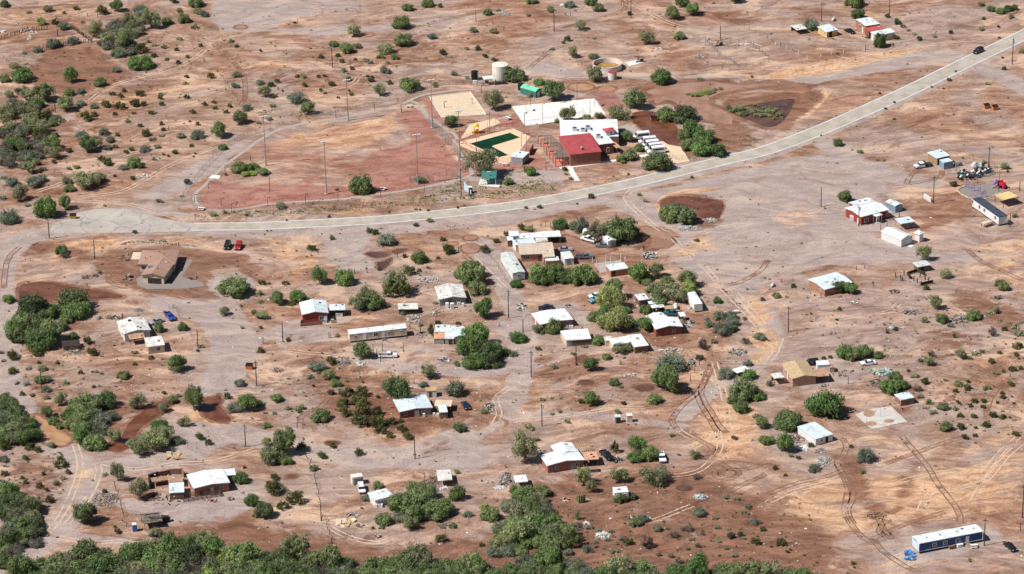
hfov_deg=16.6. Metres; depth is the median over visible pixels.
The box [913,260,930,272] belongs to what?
wooden hut
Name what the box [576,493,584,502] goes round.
organ cactus
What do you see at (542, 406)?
utility pole
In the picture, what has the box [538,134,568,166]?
pergola
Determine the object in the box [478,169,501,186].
picnic shelter
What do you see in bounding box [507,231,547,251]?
white roofed annex
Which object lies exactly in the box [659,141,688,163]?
van parking
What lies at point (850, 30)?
parked car
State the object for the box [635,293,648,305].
corner shed
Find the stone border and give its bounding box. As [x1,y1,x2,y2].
[120,240,194,246]
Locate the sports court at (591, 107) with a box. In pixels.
[512,98,605,125]
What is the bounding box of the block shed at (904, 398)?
[894,392,914,405]
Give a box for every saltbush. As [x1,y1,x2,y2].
[584,524,592,528]
[766,380,772,385]
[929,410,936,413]
[993,306,999,313]
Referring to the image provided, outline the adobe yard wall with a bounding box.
[148,468,184,501]
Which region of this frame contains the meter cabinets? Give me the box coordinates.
[922,191,931,201]
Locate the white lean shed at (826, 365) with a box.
[816,360,834,372]
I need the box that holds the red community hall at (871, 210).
[845,197,888,224]
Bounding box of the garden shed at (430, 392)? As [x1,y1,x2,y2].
[426,387,436,397]
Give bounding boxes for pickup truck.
[164,311,175,320]
[378,351,397,358]
[575,252,593,259]
[580,235,597,242]
[589,296,595,303]
[599,449,613,460]
[658,451,666,462]
[664,309,682,316]
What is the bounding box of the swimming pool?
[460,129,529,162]
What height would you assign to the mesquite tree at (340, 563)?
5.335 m
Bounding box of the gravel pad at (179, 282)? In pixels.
[136,259,203,288]
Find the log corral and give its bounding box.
[895,269,932,284]
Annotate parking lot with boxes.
[51,208,193,232]
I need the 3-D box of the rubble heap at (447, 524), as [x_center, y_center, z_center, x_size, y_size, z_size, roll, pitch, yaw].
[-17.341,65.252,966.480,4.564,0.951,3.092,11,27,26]
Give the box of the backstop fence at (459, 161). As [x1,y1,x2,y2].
[410,115,460,184]
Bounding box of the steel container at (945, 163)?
[939,158,952,169]
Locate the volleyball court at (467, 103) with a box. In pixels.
[429,91,486,117]
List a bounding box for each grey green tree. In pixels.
[0,102,14,113]
[0,113,11,125]
[0,144,16,157]
[0,208,19,224]
[0,409,5,419]
[0,453,8,462]
[0,545,10,553]
[1,514,20,528]
[4,120,16,129]
[4,175,19,186]
[5,507,21,519]
[7,412,31,432]
[7,432,16,443]
[12,543,24,551]
[14,122,30,132]
[15,535,27,545]
[16,146,38,161]
[16,505,30,513]
[22,116,37,130]
[22,160,36,171]
[22,495,42,504]
[25,175,41,187]
[27,412,35,422]
[27,536,43,548]
[28,103,43,113]
[31,46,41,52]
[31,138,40,148]
[35,152,44,158]
[37,174,46,181]
[37,559,72,573]
[42,375,51,381]
[42,385,51,391]
[45,37,61,48]
[46,553,64,563]
[49,115,61,119]
[57,21,70,30]
[57,94,75,110]
[61,560,80,573]
[62,176,73,183]
[66,35,79,45]
[75,100,85,106]
[75,129,88,139]
[76,88,84,93]
[80,550,97,562]
[86,18,102,34]
[89,411,110,423]
[90,103,98,108]
[91,406,101,412]
[91,418,110,435]
[98,127,109,135]
[101,40,113,49]
[102,144,112,149]
[105,135,114,141]
[105,410,118,420]
[105,555,131,573]
[106,427,121,440]
[110,22,122,29]
[110,48,124,58]
[110,65,121,71]
[118,163,127,169]
[118,560,154,573]
[122,47,135,56]
[123,560,147,573]
[124,21,135,28]
[126,436,141,449]
[128,392,147,407]
[130,440,147,454]
[131,3,149,14]
[136,538,160,548]
[138,429,168,449]
[139,144,150,152]
[149,427,160,434]
[149,527,162,536]
[155,423,175,444]
[155,568,171,573]
[168,435,184,445]
[176,132,184,137]
[185,527,219,556]
[190,129,205,139]
[199,9,209,16]
[215,561,236,573]
[226,401,243,413]
[231,81,239,87]
[233,378,245,386]
[235,553,259,564]
[237,560,258,573]
[241,103,252,110]
[256,79,263,84]
[279,529,310,560]
[286,91,309,104]
[307,360,328,373]
[321,369,335,378]
[329,564,352,573]
[347,23,360,35]
[356,285,373,297]
[358,494,369,501]
[375,232,397,244]
[380,63,391,73]
[388,563,408,573]
[393,511,407,521]
[400,515,418,528]
[405,541,434,562]
[417,381,427,386]
[420,363,436,377]
[427,33,435,39]
[443,377,466,396]
[452,558,481,573]
[462,511,474,517]
[485,545,500,557]
[486,534,507,547]
[490,521,503,529]
[498,497,513,513]
[498,541,517,556]
[500,518,535,543]
[503,502,522,514]
[506,499,529,517]
[509,350,517,356]
[512,546,541,569]
[534,519,547,531]
[535,499,552,510]
[546,520,564,531]
[556,555,588,571]
[563,547,573,554]
[564,0,576,8]
[567,46,577,56]
[568,215,588,233]
[574,20,586,29]
[575,566,593,573]
[581,543,592,552]
[586,64,604,81]
[588,53,599,58]
[604,553,636,573]
[611,342,625,353]
[637,514,650,522]
[646,263,663,276]
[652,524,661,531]
[654,349,686,370]
[661,281,684,301]
[691,505,706,516]
[704,319,715,327]
[711,310,725,320]
[712,322,732,335]
[716,365,734,379]
[722,310,737,318]
[724,316,738,324]
[741,359,752,366]
[749,517,760,525]
[753,331,765,339]
[760,560,781,573]
[800,16,819,29]
[807,463,821,472]
[855,445,875,463]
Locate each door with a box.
[148,278,160,283]
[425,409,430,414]
[570,463,574,469]
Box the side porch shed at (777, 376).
[771,372,784,384]
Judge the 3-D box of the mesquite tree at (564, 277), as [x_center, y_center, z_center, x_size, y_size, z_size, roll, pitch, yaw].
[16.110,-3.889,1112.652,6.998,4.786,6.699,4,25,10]
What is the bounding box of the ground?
[0,0,1023,573]
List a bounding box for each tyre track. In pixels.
[1,13,106,22]
[1,246,17,287]
[6,247,21,286]
[36,147,152,190]
[37,147,159,192]
[38,444,77,537]
[41,444,83,540]
[56,538,128,543]
[61,536,137,541]
[64,464,96,523]
[69,459,102,523]
[82,148,214,197]
[83,147,210,195]
[83,200,186,219]
[86,202,184,221]
[87,43,211,100]
[88,44,214,103]
[99,265,126,288]
[100,450,256,470]
[103,448,253,467]
[104,263,127,286]
[211,44,243,105]
[216,44,247,104]
[256,349,325,356]
[258,8,483,33]
[259,351,329,358]
[263,9,465,32]
[296,380,328,428]
[302,379,333,428]
[311,64,467,93]
[313,63,482,91]
[326,527,391,543]
[330,525,385,540]
[389,8,499,33]
[475,257,504,284]
[487,386,508,430]
[492,387,513,431]
[512,406,643,419]
[513,0,628,37]
[517,408,640,421]
[522,0,623,34]
[526,67,767,78]
[532,66,763,77]
[623,187,753,235]
[624,0,765,50]
[628,188,750,233]
[629,0,768,49]
[630,504,691,525]
[633,506,694,527]
[647,395,696,408]
[667,431,717,473]
[668,367,708,428]
[669,430,723,476]
[670,238,716,283]
[670,473,763,522]
[674,368,713,428]
[674,475,766,524]
[675,237,722,284]
[676,430,718,442]
[684,430,715,454]
[693,392,714,431]
[698,370,722,431]
[703,371,727,430]
[711,362,725,425]
[711,466,741,479]
[717,362,731,425]
[717,469,736,477]
[718,463,767,471]
[720,289,760,331]
[722,461,760,468]
[725,288,764,330]
[727,261,764,283]
[728,288,764,327]
[729,261,770,285]
[733,287,769,326]
[765,476,837,501]
[767,469,840,492]
[768,203,835,219]
[769,472,842,495]
[770,202,830,217]
[770,338,783,362]
[770,478,841,502]
[771,51,959,69]
[775,34,997,64]
[782,34,1006,66]
[793,50,947,67]
[833,439,865,541]
[834,303,895,318]
[835,304,900,320]
[836,466,850,523]
[839,438,871,540]
[840,464,856,523]
[852,438,964,467]
[858,436,960,464]
[861,514,891,536]
[869,510,943,538]
[871,541,914,572]
[874,513,945,540]
[877,541,918,570]
[899,436,957,521]
[900,469,953,479]
[903,435,963,522]
[904,471,955,481]
[917,480,978,509]
[922,482,982,510]
[935,358,1023,380]
[937,356,1020,378]
[966,251,1017,279]
[970,250,1021,278]
[970,440,1020,499]
[975,436,1015,479]
[978,444,1023,496]
[981,438,1020,480]
[983,380,1002,417]
[989,382,1007,417]
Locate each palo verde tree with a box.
[5,549,35,573]
[33,82,55,100]
[34,555,44,570]
[36,17,46,25]
[41,405,52,415]
[47,551,72,563]
[58,193,70,208]
[63,66,78,81]
[197,535,225,558]
[197,561,223,573]
[201,557,221,573]
[212,546,239,563]
[221,560,244,573]
[230,539,263,562]
[241,171,249,176]
[249,170,256,175]
[251,558,277,573]
[255,167,267,174]
[300,101,314,113]
[305,549,318,562]
[311,266,327,283]
[355,565,380,573]
[412,561,440,573]
[414,177,425,182]
[422,567,445,573]
[473,296,492,317]
[478,502,489,510]
[546,563,563,573]
[548,261,565,274]
[594,311,617,332]
[595,280,628,308]
[597,304,611,316]
[603,279,622,290]
[605,309,633,330]
[610,303,624,311]
[619,129,632,141]
[625,558,660,573]
[676,270,697,284]
[680,279,699,293]
[684,551,709,573]
[699,87,710,92]
[719,559,748,573]
[742,559,772,573]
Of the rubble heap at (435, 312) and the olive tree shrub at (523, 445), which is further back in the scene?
the rubble heap at (435, 312)
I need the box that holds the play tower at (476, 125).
[471,123,480,133]
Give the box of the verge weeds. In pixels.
[194,75,973,219]
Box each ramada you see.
[137,512,169,527]
[791,24,806,32]
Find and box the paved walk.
[620,124,641,140]
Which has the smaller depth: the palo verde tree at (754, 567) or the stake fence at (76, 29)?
the palo verde tree at (754, 567)
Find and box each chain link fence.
[181,101,372,202]
[193,189,458,211]
[373,80,462,103]
[467,77,506,85]
[705,37,768,66]
[707,39,768,56]
[955,154,973,172]
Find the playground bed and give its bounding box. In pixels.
[461,117,500,138]
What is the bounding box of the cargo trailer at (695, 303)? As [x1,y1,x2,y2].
[687,291,702,310]
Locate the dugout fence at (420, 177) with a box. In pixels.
[409,171,429,182]
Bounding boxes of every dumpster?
[69,213,76,218]
[245,362,252,368]
[650,115,656,120]
[983,103,989,108]
[991,104,998,109]
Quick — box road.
[192,28,1023,230]
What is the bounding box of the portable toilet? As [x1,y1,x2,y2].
[132,522,136,531]
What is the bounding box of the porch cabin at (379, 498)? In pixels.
[367,488,392,507]
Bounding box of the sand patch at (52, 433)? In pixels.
[30,415,70,444]
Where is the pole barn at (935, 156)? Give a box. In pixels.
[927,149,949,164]
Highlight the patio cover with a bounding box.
[131,252,141,259]
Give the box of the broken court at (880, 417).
[854,406,907,428]
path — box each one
[192,142,466,210]
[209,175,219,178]
[255,102,406,142]
[405,89,479,101]
[409,100,458,138]
[451,139,473,176]
[559,153,663,168]
[567,166,579,180]
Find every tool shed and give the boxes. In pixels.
[398,303,417,314]
[560,251,573,265]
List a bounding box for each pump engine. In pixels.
[635,56,643,62]
[714,40,722,46]
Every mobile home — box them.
[348,323,406,341]
[500,252,524,279]
[912,524,982,552]
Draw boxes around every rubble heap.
[68,349,80,353]
[81,273,92,278]
[92,491,117,506]
[105,315,120,319]
[115,252,131,261]
[122,273,133,279]
[133,308,143,311]
[136,174,150,177]
[165,451,186,458]
[204,499,217,502]
[269,367,283,372]
[335,518,357,527]
[336,356,351,365]
[344,511,359,517]
[356,361,365,365]
[405,314,420,322]
[415,276,440,282]
[416,331,427,337]
[430,308,443,315]
[437,357,451,361]
[441,522,456,526]
[482,401,494,412]
[497,472,512,486]
[500,11,510,15]
[516,303,526,311]
[575,524,583,531]
[594,531,609,539]
[610,457,624,462]
[622,373,635,377]
[628,514,651,520]
[642,251,657,259]
[658,347,682,354]
[676,225,701,230]
[682,318,694,327]
[685,358,696,367]
[692,493,707,499]
[702,217,716,222]
[727,347,747,355]
[789,434,804,442]
[795,444,807,450]
[815,448,825,453]
[816,456,831,466]
[832,369,851,377]
[864,511,886,518]
[868,367,894,375]
[869,379,882,387]
[886,326,904,329]
[902,309,923,314]
[950,313,970,324]
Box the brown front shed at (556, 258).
[545,256,558,265]
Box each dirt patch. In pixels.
[106,399,174,451]
[564,235,612,254]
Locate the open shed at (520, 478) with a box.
[513,475,527,482]
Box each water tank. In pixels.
[471,70,477,79]
[492,61,507,80]
[518,82,524,90]
[608,70,616,79]
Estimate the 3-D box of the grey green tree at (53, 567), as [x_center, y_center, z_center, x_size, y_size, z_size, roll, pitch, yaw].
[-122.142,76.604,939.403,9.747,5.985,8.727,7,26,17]
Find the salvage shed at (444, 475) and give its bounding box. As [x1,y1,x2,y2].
[419,469,451,485]
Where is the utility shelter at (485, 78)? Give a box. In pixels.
[473,76,493,83]
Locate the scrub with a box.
[0,0,1023,573]
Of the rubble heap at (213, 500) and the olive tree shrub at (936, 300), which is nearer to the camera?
the rubble heap at (213, 500)
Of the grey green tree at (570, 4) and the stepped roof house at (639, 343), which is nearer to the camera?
the stepped roof house at (639, 343)
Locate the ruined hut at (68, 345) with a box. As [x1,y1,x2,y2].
[61,340,85,356]
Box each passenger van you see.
[632,130,649,139]
[638,135,655,142]
[642,139,658,146]
[644,142,661,150]
[647,145,664,153]
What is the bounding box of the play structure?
[991,180,1007,188]
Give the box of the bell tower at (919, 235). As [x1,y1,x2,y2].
[913,230,924,241]
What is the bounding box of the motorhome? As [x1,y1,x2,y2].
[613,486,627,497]
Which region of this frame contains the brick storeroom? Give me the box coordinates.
[592,254,627,276]
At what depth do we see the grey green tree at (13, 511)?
971.38 m
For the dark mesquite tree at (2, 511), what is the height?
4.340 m
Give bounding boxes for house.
[116,313,150,343]
[138,250,179,283]
[144,336,164,353]
[183,468,235,501]
[299,299,344,326]
[392,394,452,418]
[433,325,464,344]
[435,283,466,308]
[510,144,533,164]
[518,242,554,263]
[531,308,573,329]
[540,442,598,472]
[604,334,648,352]
[645,312,682,336]
[782,360,816,386]
[808,272,852,295]
[855,17,894,40]
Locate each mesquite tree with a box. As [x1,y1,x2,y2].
[0,0,10,7]
[0,73,10,82]
[0,392,9,400]
[0,401,9,409]
[0,417,11,427]
[0,419,14,431]
[0,431,8,442]
[0,481,20,495]
[0,494,19,507]
[0,503,11,519]
[0,527,23,546]
[0,538,12,554]
[0,553,12,568]
[1,396,17,406]
[1,489,19,498]
[2,294,14,303]
[3,317,21,332]
[4,136,19,149]
[4,404,31,421]
[4,557,37,573]
[5,324,25,343]
[9,65,34,82]
[11,309,29,320]
[12,515,29,528]
[13,312,39,330]
[14,492,25,506]
[14,527,35,542]
[15,428,30,443]
[16,140,29,151]
[16,291,50,321]
[19,497,43,515]
[22,509,40,518]
[22,523,45,537]
[23,327,37,341]
[24,325,57,352]
[25,515,43,527]
[26,428,41,440]
[28,570,41,573]
[29,418,37,427]
[30,96,44,105]
[32,194,56,217]
[33,556,60,573]
[34,375,44,383]
[35,302,59,317]
[39,316,63,339]
[40,134,60,147]
[48,119,57,125]
[48,415,59,424]
[54,244,67,254]
[55,317,68,329]
[55,421,63,429]
[56,286,90,314]
[59,312,72,322]
[59,406,76,420]
[61,300,91,318]
[61,414,81,428]
[62,184,75,191]
[63,87,74,95]
[65,398,86,409]
[67,391,102,409]
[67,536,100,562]
[68,331,77,338]
[69,559,86,573]
[70,404,96,421]
[70,418,92,434]
[71,428,86,443]
[71,499,99,522]
[77,566,100,573]
[78,136,94,152]
[79,430,106,451]
[86,552,113,573]
[93,76,106,86]
[93,547,114,555]
[94,552,121,573]
[96,389,117,409]
[97,172,106,181]
[108,0,122,10]
[112,566,130,573]
[116,369,130,379]
[116,550,134,565]
[118,539,143,559]
[124,53,153,70]
[125,156,141,168]
[128,541,149,560]
[140,542,167,561]
[143,553,164,571]
[149,419,168,427]
[149,552,171,570]
[153,557,181,572]
[154,319,163,332]
[157,530,181,551]
[161,17,171,24]
[164,557,187,573]
[165,542,200,569]
[167,352,186,371]
[167,394,177,403]
[177,12,190,22]
[177,321,187,330]
[179,532,194,542]
[179,540,203,559]
[183,384,204,409]
[184,178,190,184]
[187,0,203,7]
[210,121,226,136]
[214,275,251,297]
[218,143,227,149]
[219,541,256,564]
[230,159,246,173]
[231,110,247,122]
[231,470,248,483]
[232,568,254,573]
[237,393,257,409]
[242,493,259,505]
[244,163,254,170]
[246,560,259,568]
[252,502,273,518]
[255,399,262,406]
[259,441,285,464]
[260,549,275,563]
[267,557,291,573]
[269,289,283,303]
[269,427,295,452]
[270,393,283,402]
[271,548,293,560]
[274,545,291,556]
[274,557,296,568]
[276,554,299,565]
[278,560,306,573]
[281,455,293,465]
[289,288,306,302]
[295,561,323,573]
[298,553,318,565]
[309,406,330,422]
[313,543,341,568]
[324,554,348,569]
[327,40,338,46]
[330,378,341,387]
[334,266,354,286]
[338,42,353,53]
[340,555,360,567]
[340,566,356,573]
[348,170,373,194]
[352,340,372,357]
[362,290,385,309]
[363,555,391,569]
[371,480,383,488]
[374,512,392,525]
[375,562,394,573]
[381,371,411,399]
[384,556,407,567]
[385,488,421,513]
[386,550,402,562]
[391,14,411,28]
[391,53,398,59]
[393,32,413,45]
[394,554,426,571]
[395,560,417,573]
[397,548,416,564]
[399,76,420,92]
[401,4,413,9]
[405,481,419,488]
[405,504,425,520]
[406,480,427,492]
[408,484,434,505]
[410,249,428,263]
[420,0,433,7]
[420,497,451,521]
[435,558,454,572]
[440,496,453,512]
[444,114,457,126]
[444,561,470,573]
[448,483,465,501]
[454,333,476,356]
[454,423,466,432]
[455,549,486,572]
[456,262,486,285]
[460,320,489,342]
[461,352,485,369]
[467,280,487,295]
[467,339,499,358]
[470,260,485,270]
[480,504,500,521]
[480,566,503,573]
[481,351,502,368]
[482,8,492,14]
[485,563,496,569]
[489,339,502,354]
[492,525,502,533]
[492,532,502,539]
[502,177,513,185]
[502,560,520,573]
[503,65,525,81]
[509,279,522,287]
[509,331,528,342]
[509,484,518,492]
[510,510,540,529]
[511,484,536,500]
[513,534,532,548]
[513,544,526,554]
[513,560,545,573]
[518,497,539,512]
[525,0,537,4]
[526,165,535,175]
[527,261,555,284]
[528,529,539,538]
[530,535,544,547]
[531,513,547,527]
[533,78,544,85]
[533,507,551,516]
[534,483,550,494]
[534,543,564,565]
[535,562,550,573]
[537,524,560,539]
[540,540,555,551]
[541,79,565,99]
[541,531,562,542]
[545,317,562,334]
[546,512,561,523]
[552,217,567,229]
[552,533,567,549]
[556,268,571,283]
[557,569,577,573]
[559,521,577,538]
[567,559,587,573]
[568,262,598,285]
[583,356,599,369]
[583,391,600,403]
[584,0,597,4]
[585,310,598,321]
[591,333,605,345]
[593,3,603,11]
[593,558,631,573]
[601,352,611,360]
[604,215,638,242]
[608,377,619,385]
[611,492,628,503]
[615,155,626,162]
[621,87,646,107]
[621,305,631,312]
[621,315,636,328]
[621,569,636,573]
[623,148,636,159]
[623,341,632,351]
[626,449,644,462]
[627,260,650,282]
[627,436,647,450]
[628,492,636,499]
[628,516,642,526]
[633,143,644,151]
[636,316,652,330]
[639,303,652,314]
[641,150,673,170]
[641,278,650,285]
[642,444,660,460]
[646,393,662,404]
[649,66,671,84]
[651,293,668,308]
[651,362,678,390]
[656,105,674,121]
[658,201,678,223]
[660,275,674,286]
[664,5,679,18]
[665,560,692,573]
[670,384,680,392]
[671,104,697,123]
[672,204,696,223]
[673,30,685,39]
[674,0,690,5]
[677,128,689,140]
[679,137,693,150]
[682,118,704,135]
[686,2,699,13]
[689,137,711,155]
[693,129,715,142]
[710,143,726,156]
[711,561,732,573]
[712,296,721,303]
[726,395,739,404]
[728,374,758,400]
[730,324,738,331]
[732,399,748,413]
[740,111,748,115]
[741,368,756,380]
[749,389,764,401]
[756,415,768,428]
[758,434,771,444]
[767,436,775,444]
[771,408,803,431]
[775,430,794,450]
[776,565,794,573]
[785,563,813,573]
[804,387,844,420]
[831,280,844,291]
[833,138,842,146]
[835,343,852,359]
[837,188,851,202]
[842,282,856,292]
[844,0,864,8]
[845,344,863,359]
[851,8,864,18]
[858,343,874,355]
[873,31,885,47]
[873,351,883,358]
[879,378,901,393]
[887,370,901,378]
[894,18,901,24]
[895,378,907,389]
[935,313,949,324]
[936,401,948,409]
[938,420,953,431]
[965,308,980,321]
[986,6,995,10]
[995,7,1004,14]
[997,281,1008,290]
[1004,5,1012,11]
[1011,4,1017,10]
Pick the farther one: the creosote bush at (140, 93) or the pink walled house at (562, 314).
the creosote bush at (140, 93)
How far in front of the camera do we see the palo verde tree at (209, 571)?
937.51 m
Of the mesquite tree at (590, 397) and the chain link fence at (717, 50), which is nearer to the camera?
the mesquite tree at (590, 397)
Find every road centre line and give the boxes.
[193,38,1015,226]
[232,41,1010,226]
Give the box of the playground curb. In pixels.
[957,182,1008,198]
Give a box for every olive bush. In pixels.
[523,423,533,430]
[921,317,927,322]
[981,385,990,389]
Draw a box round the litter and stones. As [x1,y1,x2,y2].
[19,0,1022,562]
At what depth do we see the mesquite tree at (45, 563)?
943.16 m
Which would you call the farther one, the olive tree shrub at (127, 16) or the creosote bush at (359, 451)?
the olive tree shrub at (127, 16)
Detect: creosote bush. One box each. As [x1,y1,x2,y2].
[0,441,10,450]
[0,470,8,476]
[6,349,18,359]
[8,367,18,373]
[24,443,33,449]
[29,345,42,356]
[31,128,48,136]
[32,109,48,119]
[34,446,41,451]
[35,482,42,487]
[42,109,53,116]
[43,494,54,501]
[51,19,60,24]
[54,459,65,467]
[79,109,94,121]
[83,336,91,343]
[86,348,97,355]
[95,5,107,13]
[100,99,111,106]
[102,158,111,164]
[112,101,125,109]
[128,99,139,106]
[135,90,144,96]
[136,42,148,52]
[141,128,150,136]
[195,432,203,439]
[205,438,212,445]
[207,72,214,78]
[223,392,230,398]
[257,346,263,352]
[265,477,283,495]
[267,81,275,86]
[270,473,278,479]
[276,501,288,509]
[284,489,303,504]
[287,300,295,305]
[295,441,306,450]
[307,244,316,249]
[317,450,326,458]
[326,356,336,365]
[336,398,349,406]
[338,386,354,396]
[339,405,351,417]
[348,392,366,408]
[349,413,368,425]
[350,399,369,414]
[354,384,368,395]
[354,448,363,456]
[368,414,388,427]
[370,406,381,414]
[371,229,378,233]
[373,425,386,434]
[382,280,397,295]
[386,431,393,437]
[387,417,396,424]
[395,424,406,431]
[396,279,410,294]
[401,264,415,275]
[402,430,412,439]
[427,323,433,334]
[434,534,447,541]
[442,244,456,254]
[480,244,489,252]
[503,346,510,356]
[517,222,525,229]
[560,528,582,547]
[609,440,618,452]
[622,536,633,545]
[695,354,703,360]
[727,532,735,538]
[749,537,760,543]
[775,537,785,546]
[920,377,928,383]
[948,181,957,185]
[956,422,965,429]
[963,384,973,389]
[981,420,990,426]
[989,411,997,416]
[1007,380,1014,386]
[1008,365,1016,370]
[1012,341,1023,348]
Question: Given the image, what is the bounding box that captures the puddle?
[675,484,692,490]
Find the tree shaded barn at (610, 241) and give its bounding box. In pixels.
[601,233,615,247]
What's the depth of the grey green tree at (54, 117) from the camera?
1247.94 m
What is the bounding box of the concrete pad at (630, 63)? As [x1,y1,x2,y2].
[627,60,643,65]
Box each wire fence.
[114,481,126,525]
[305,455,322,516]
[511,153,705,181]
[770,36,855,58]
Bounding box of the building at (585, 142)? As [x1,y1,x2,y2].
[558,119,620,165]
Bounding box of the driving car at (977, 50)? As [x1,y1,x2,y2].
[972,46,983,53]
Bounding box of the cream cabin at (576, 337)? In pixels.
[560,328,590,346]
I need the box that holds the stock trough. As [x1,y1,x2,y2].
[494,80,505,84]
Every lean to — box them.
[169,482,183,499]
[732,366,748,377]
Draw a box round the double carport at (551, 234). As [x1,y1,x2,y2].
[537,231,560,238]
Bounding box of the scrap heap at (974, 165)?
[957,161,993,179]
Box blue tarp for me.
[904,549,916,559]
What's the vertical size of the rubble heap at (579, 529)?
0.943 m
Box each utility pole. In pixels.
[506,291,509,317]
[539,403,543,426]
[788,306,790,331]
[983,518,987,545]
[1021,485,1023,517]
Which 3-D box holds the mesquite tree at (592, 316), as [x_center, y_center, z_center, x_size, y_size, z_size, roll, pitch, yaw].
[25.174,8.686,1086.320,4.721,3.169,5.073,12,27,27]
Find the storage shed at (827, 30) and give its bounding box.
[817,24,838,37]
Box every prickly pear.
[752,413,760,419]
[971,351,980,355]
[1009,323,1018,328]
[1013,330,1022,336]
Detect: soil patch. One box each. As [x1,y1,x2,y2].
[18,282,122,300]
[201,394,229,422]
[366,252,387,257]
[377,258,391,268]
[392,249,406,252]
[461,244,479,252]
[464,236,476,239]
[569,83,592,90]
[575,356,586,362]
[578,380,593,384]
[599,86,614,91]
[631,111,680,144]
[636,384,653,390]
[640,227,673,248]
[647,82,772,123]
[660,196,723,218]
[732,99,794,126]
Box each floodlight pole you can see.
[260,115,267,165]
[320,141,328,194]
[343,79,349,120]
[412,134,419,184]
[427,79,434,128]
[455,110,462,157]
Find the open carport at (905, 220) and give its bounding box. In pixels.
[895,216,914,229]
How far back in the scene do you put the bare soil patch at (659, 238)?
1144.00 m
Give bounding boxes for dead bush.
[0,129,6,138]
[0,140,7,150]
[1,156,15,167]
[1,544,11,554]
[4,99,23,107]
[4,546,24,556]
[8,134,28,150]
[14,84,29,96]
[15,129,27,139]
[22,137,35,149]
[22,525,39,539]
[32,133,47,140]
[33,140,48,152]
[58,250,69,257]
[58,555,80,565]
[94,39,107,47]
[127,43,136,49]
[179,545,211,573]
[202,555,225,565]
[305,562,331,573]
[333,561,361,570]
[639,534,652,549]
[669,530,678,536]
[675,558,684,562]
[679,521,693,531]
[692,472,701,479]
[698,335,707,350]
[740,336,750,344]
[912,384,921,392]
[927,351,934,357]
[987,326,996,335]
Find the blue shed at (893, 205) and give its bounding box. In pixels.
[886,199,902,212]
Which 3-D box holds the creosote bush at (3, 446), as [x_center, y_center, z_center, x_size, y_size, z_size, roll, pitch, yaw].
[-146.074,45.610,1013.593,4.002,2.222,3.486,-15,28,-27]
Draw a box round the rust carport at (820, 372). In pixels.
[813,368,828,383]
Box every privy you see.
[615,414,620,422]
[626,413,632,422]
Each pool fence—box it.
[460,123,509,139]
[460,137,510,162]
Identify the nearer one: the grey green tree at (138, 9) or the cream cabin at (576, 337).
the cream cabin at (576, 337)
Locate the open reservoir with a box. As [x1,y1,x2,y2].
[593,58,621,73]
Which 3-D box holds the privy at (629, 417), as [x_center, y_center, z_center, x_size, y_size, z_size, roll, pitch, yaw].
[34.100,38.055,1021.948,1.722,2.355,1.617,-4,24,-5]
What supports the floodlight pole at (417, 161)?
on the ground
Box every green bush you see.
[546,6,552,12]
[575,511,580,519]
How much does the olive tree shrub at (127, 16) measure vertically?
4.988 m
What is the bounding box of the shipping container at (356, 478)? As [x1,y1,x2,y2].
[350,473,362,485]
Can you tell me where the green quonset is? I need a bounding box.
[520,84,541,97]
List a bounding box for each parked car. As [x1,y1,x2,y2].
[148,317,164,324]
[223,240,230,249]
[234,240,242,249]
[357,481,365,493]
[461,401,470,409]
[538,304,553,309]
[557,246,572,251]
[588,291,601,298]
[595,242,609,247]
[806,358,818,364]
[844,28,855,33]
[859,359,876,365]
[1003,541,1017,551]
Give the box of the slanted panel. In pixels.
[464,182,475,193]
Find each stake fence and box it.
[1,25,47,37]
[37,38,88,50]
[58,25,92,41]
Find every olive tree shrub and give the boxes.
[4,89,13,97]
[5,129,23,139]
[6,108,17,117]
[8,61,18,68]
[12,183,28,200]
[16,101,30,113]
[19,88,34,100]
[20,112,37,120]
[33,118,49,132]
[37,364,46,371]
[42,4,52,11]
[43,145,61,157]
[46,441,54,447]
[54,390,67,404]
[71,170,91,188]
[87,172,100,185]
[90,135,102,148]
[98,30,116,41]
[100,32,113,41]
[110,462,124,479]
[114,27,133,47]
[122,12,134,21]
[128,14,142,22]
[128,475,149,498]
[132,26,144,34]
[140,10,161,27]
[158,402,168,411]
[175,415,190,425]
[192,6,201,14]
[219,306,229,314]
[231,70,241,77]
[254,310,268,318]
[257,85,271,96]
[261,422,270,428]
[261,436,270,446]
[275,201,285,208]
[309,465,318,471]
[347,295,365,309]
[353,41,361,47]
[372,83,385,94]
[376,41,393,54]
[381,267,406,287]
[417,483,437,493]
[450,419,466,430]
[462,148,498,175]
[469,26,477,31]
[481,89,504,108]
[489,28,497,33]
[511,428,539,460]
[524,225,532,230]
[529,491,549,503]
[530,323,542,331]
[559,105,575,119]
[572,464,590,483]
[581,114,591,119]
[585,479,597,491]
[588,219,607,239]
[594,112,604,118]
[607,103,630,119]
[610,466,629,481]
[637,31,655,42]
[638,463,672,488]
[647,281,663,298]
[674,290,689,302]
[689,449,700,458]
[733,104,743,110]
[771,291,781,298]
[915,245,932,258]
[924,355,934,364]
[928,294,941,307]
[940,267,951,278]
[953,378,963,386]
[955,348,966,357]
[994,278,1007,285]
[999,162,1009,168]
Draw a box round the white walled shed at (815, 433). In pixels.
[797,422,832,445]
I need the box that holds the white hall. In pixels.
[881,227,913,246]
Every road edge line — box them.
[247,29,1023,222]
[252,41,1022,229]
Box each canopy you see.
[650,304,657,311]
[657,304,664,311]
[664,305,672,310]
[678,312,685,318]
[995,191,1017,206]
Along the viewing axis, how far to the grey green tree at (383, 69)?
1284.89 m
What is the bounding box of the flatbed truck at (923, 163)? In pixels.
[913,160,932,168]
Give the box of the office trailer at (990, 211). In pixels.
[972,197,1007,226]
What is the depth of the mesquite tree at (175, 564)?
940.12 m
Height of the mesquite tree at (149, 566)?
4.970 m
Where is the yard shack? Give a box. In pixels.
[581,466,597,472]
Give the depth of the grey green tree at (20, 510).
975.20 m

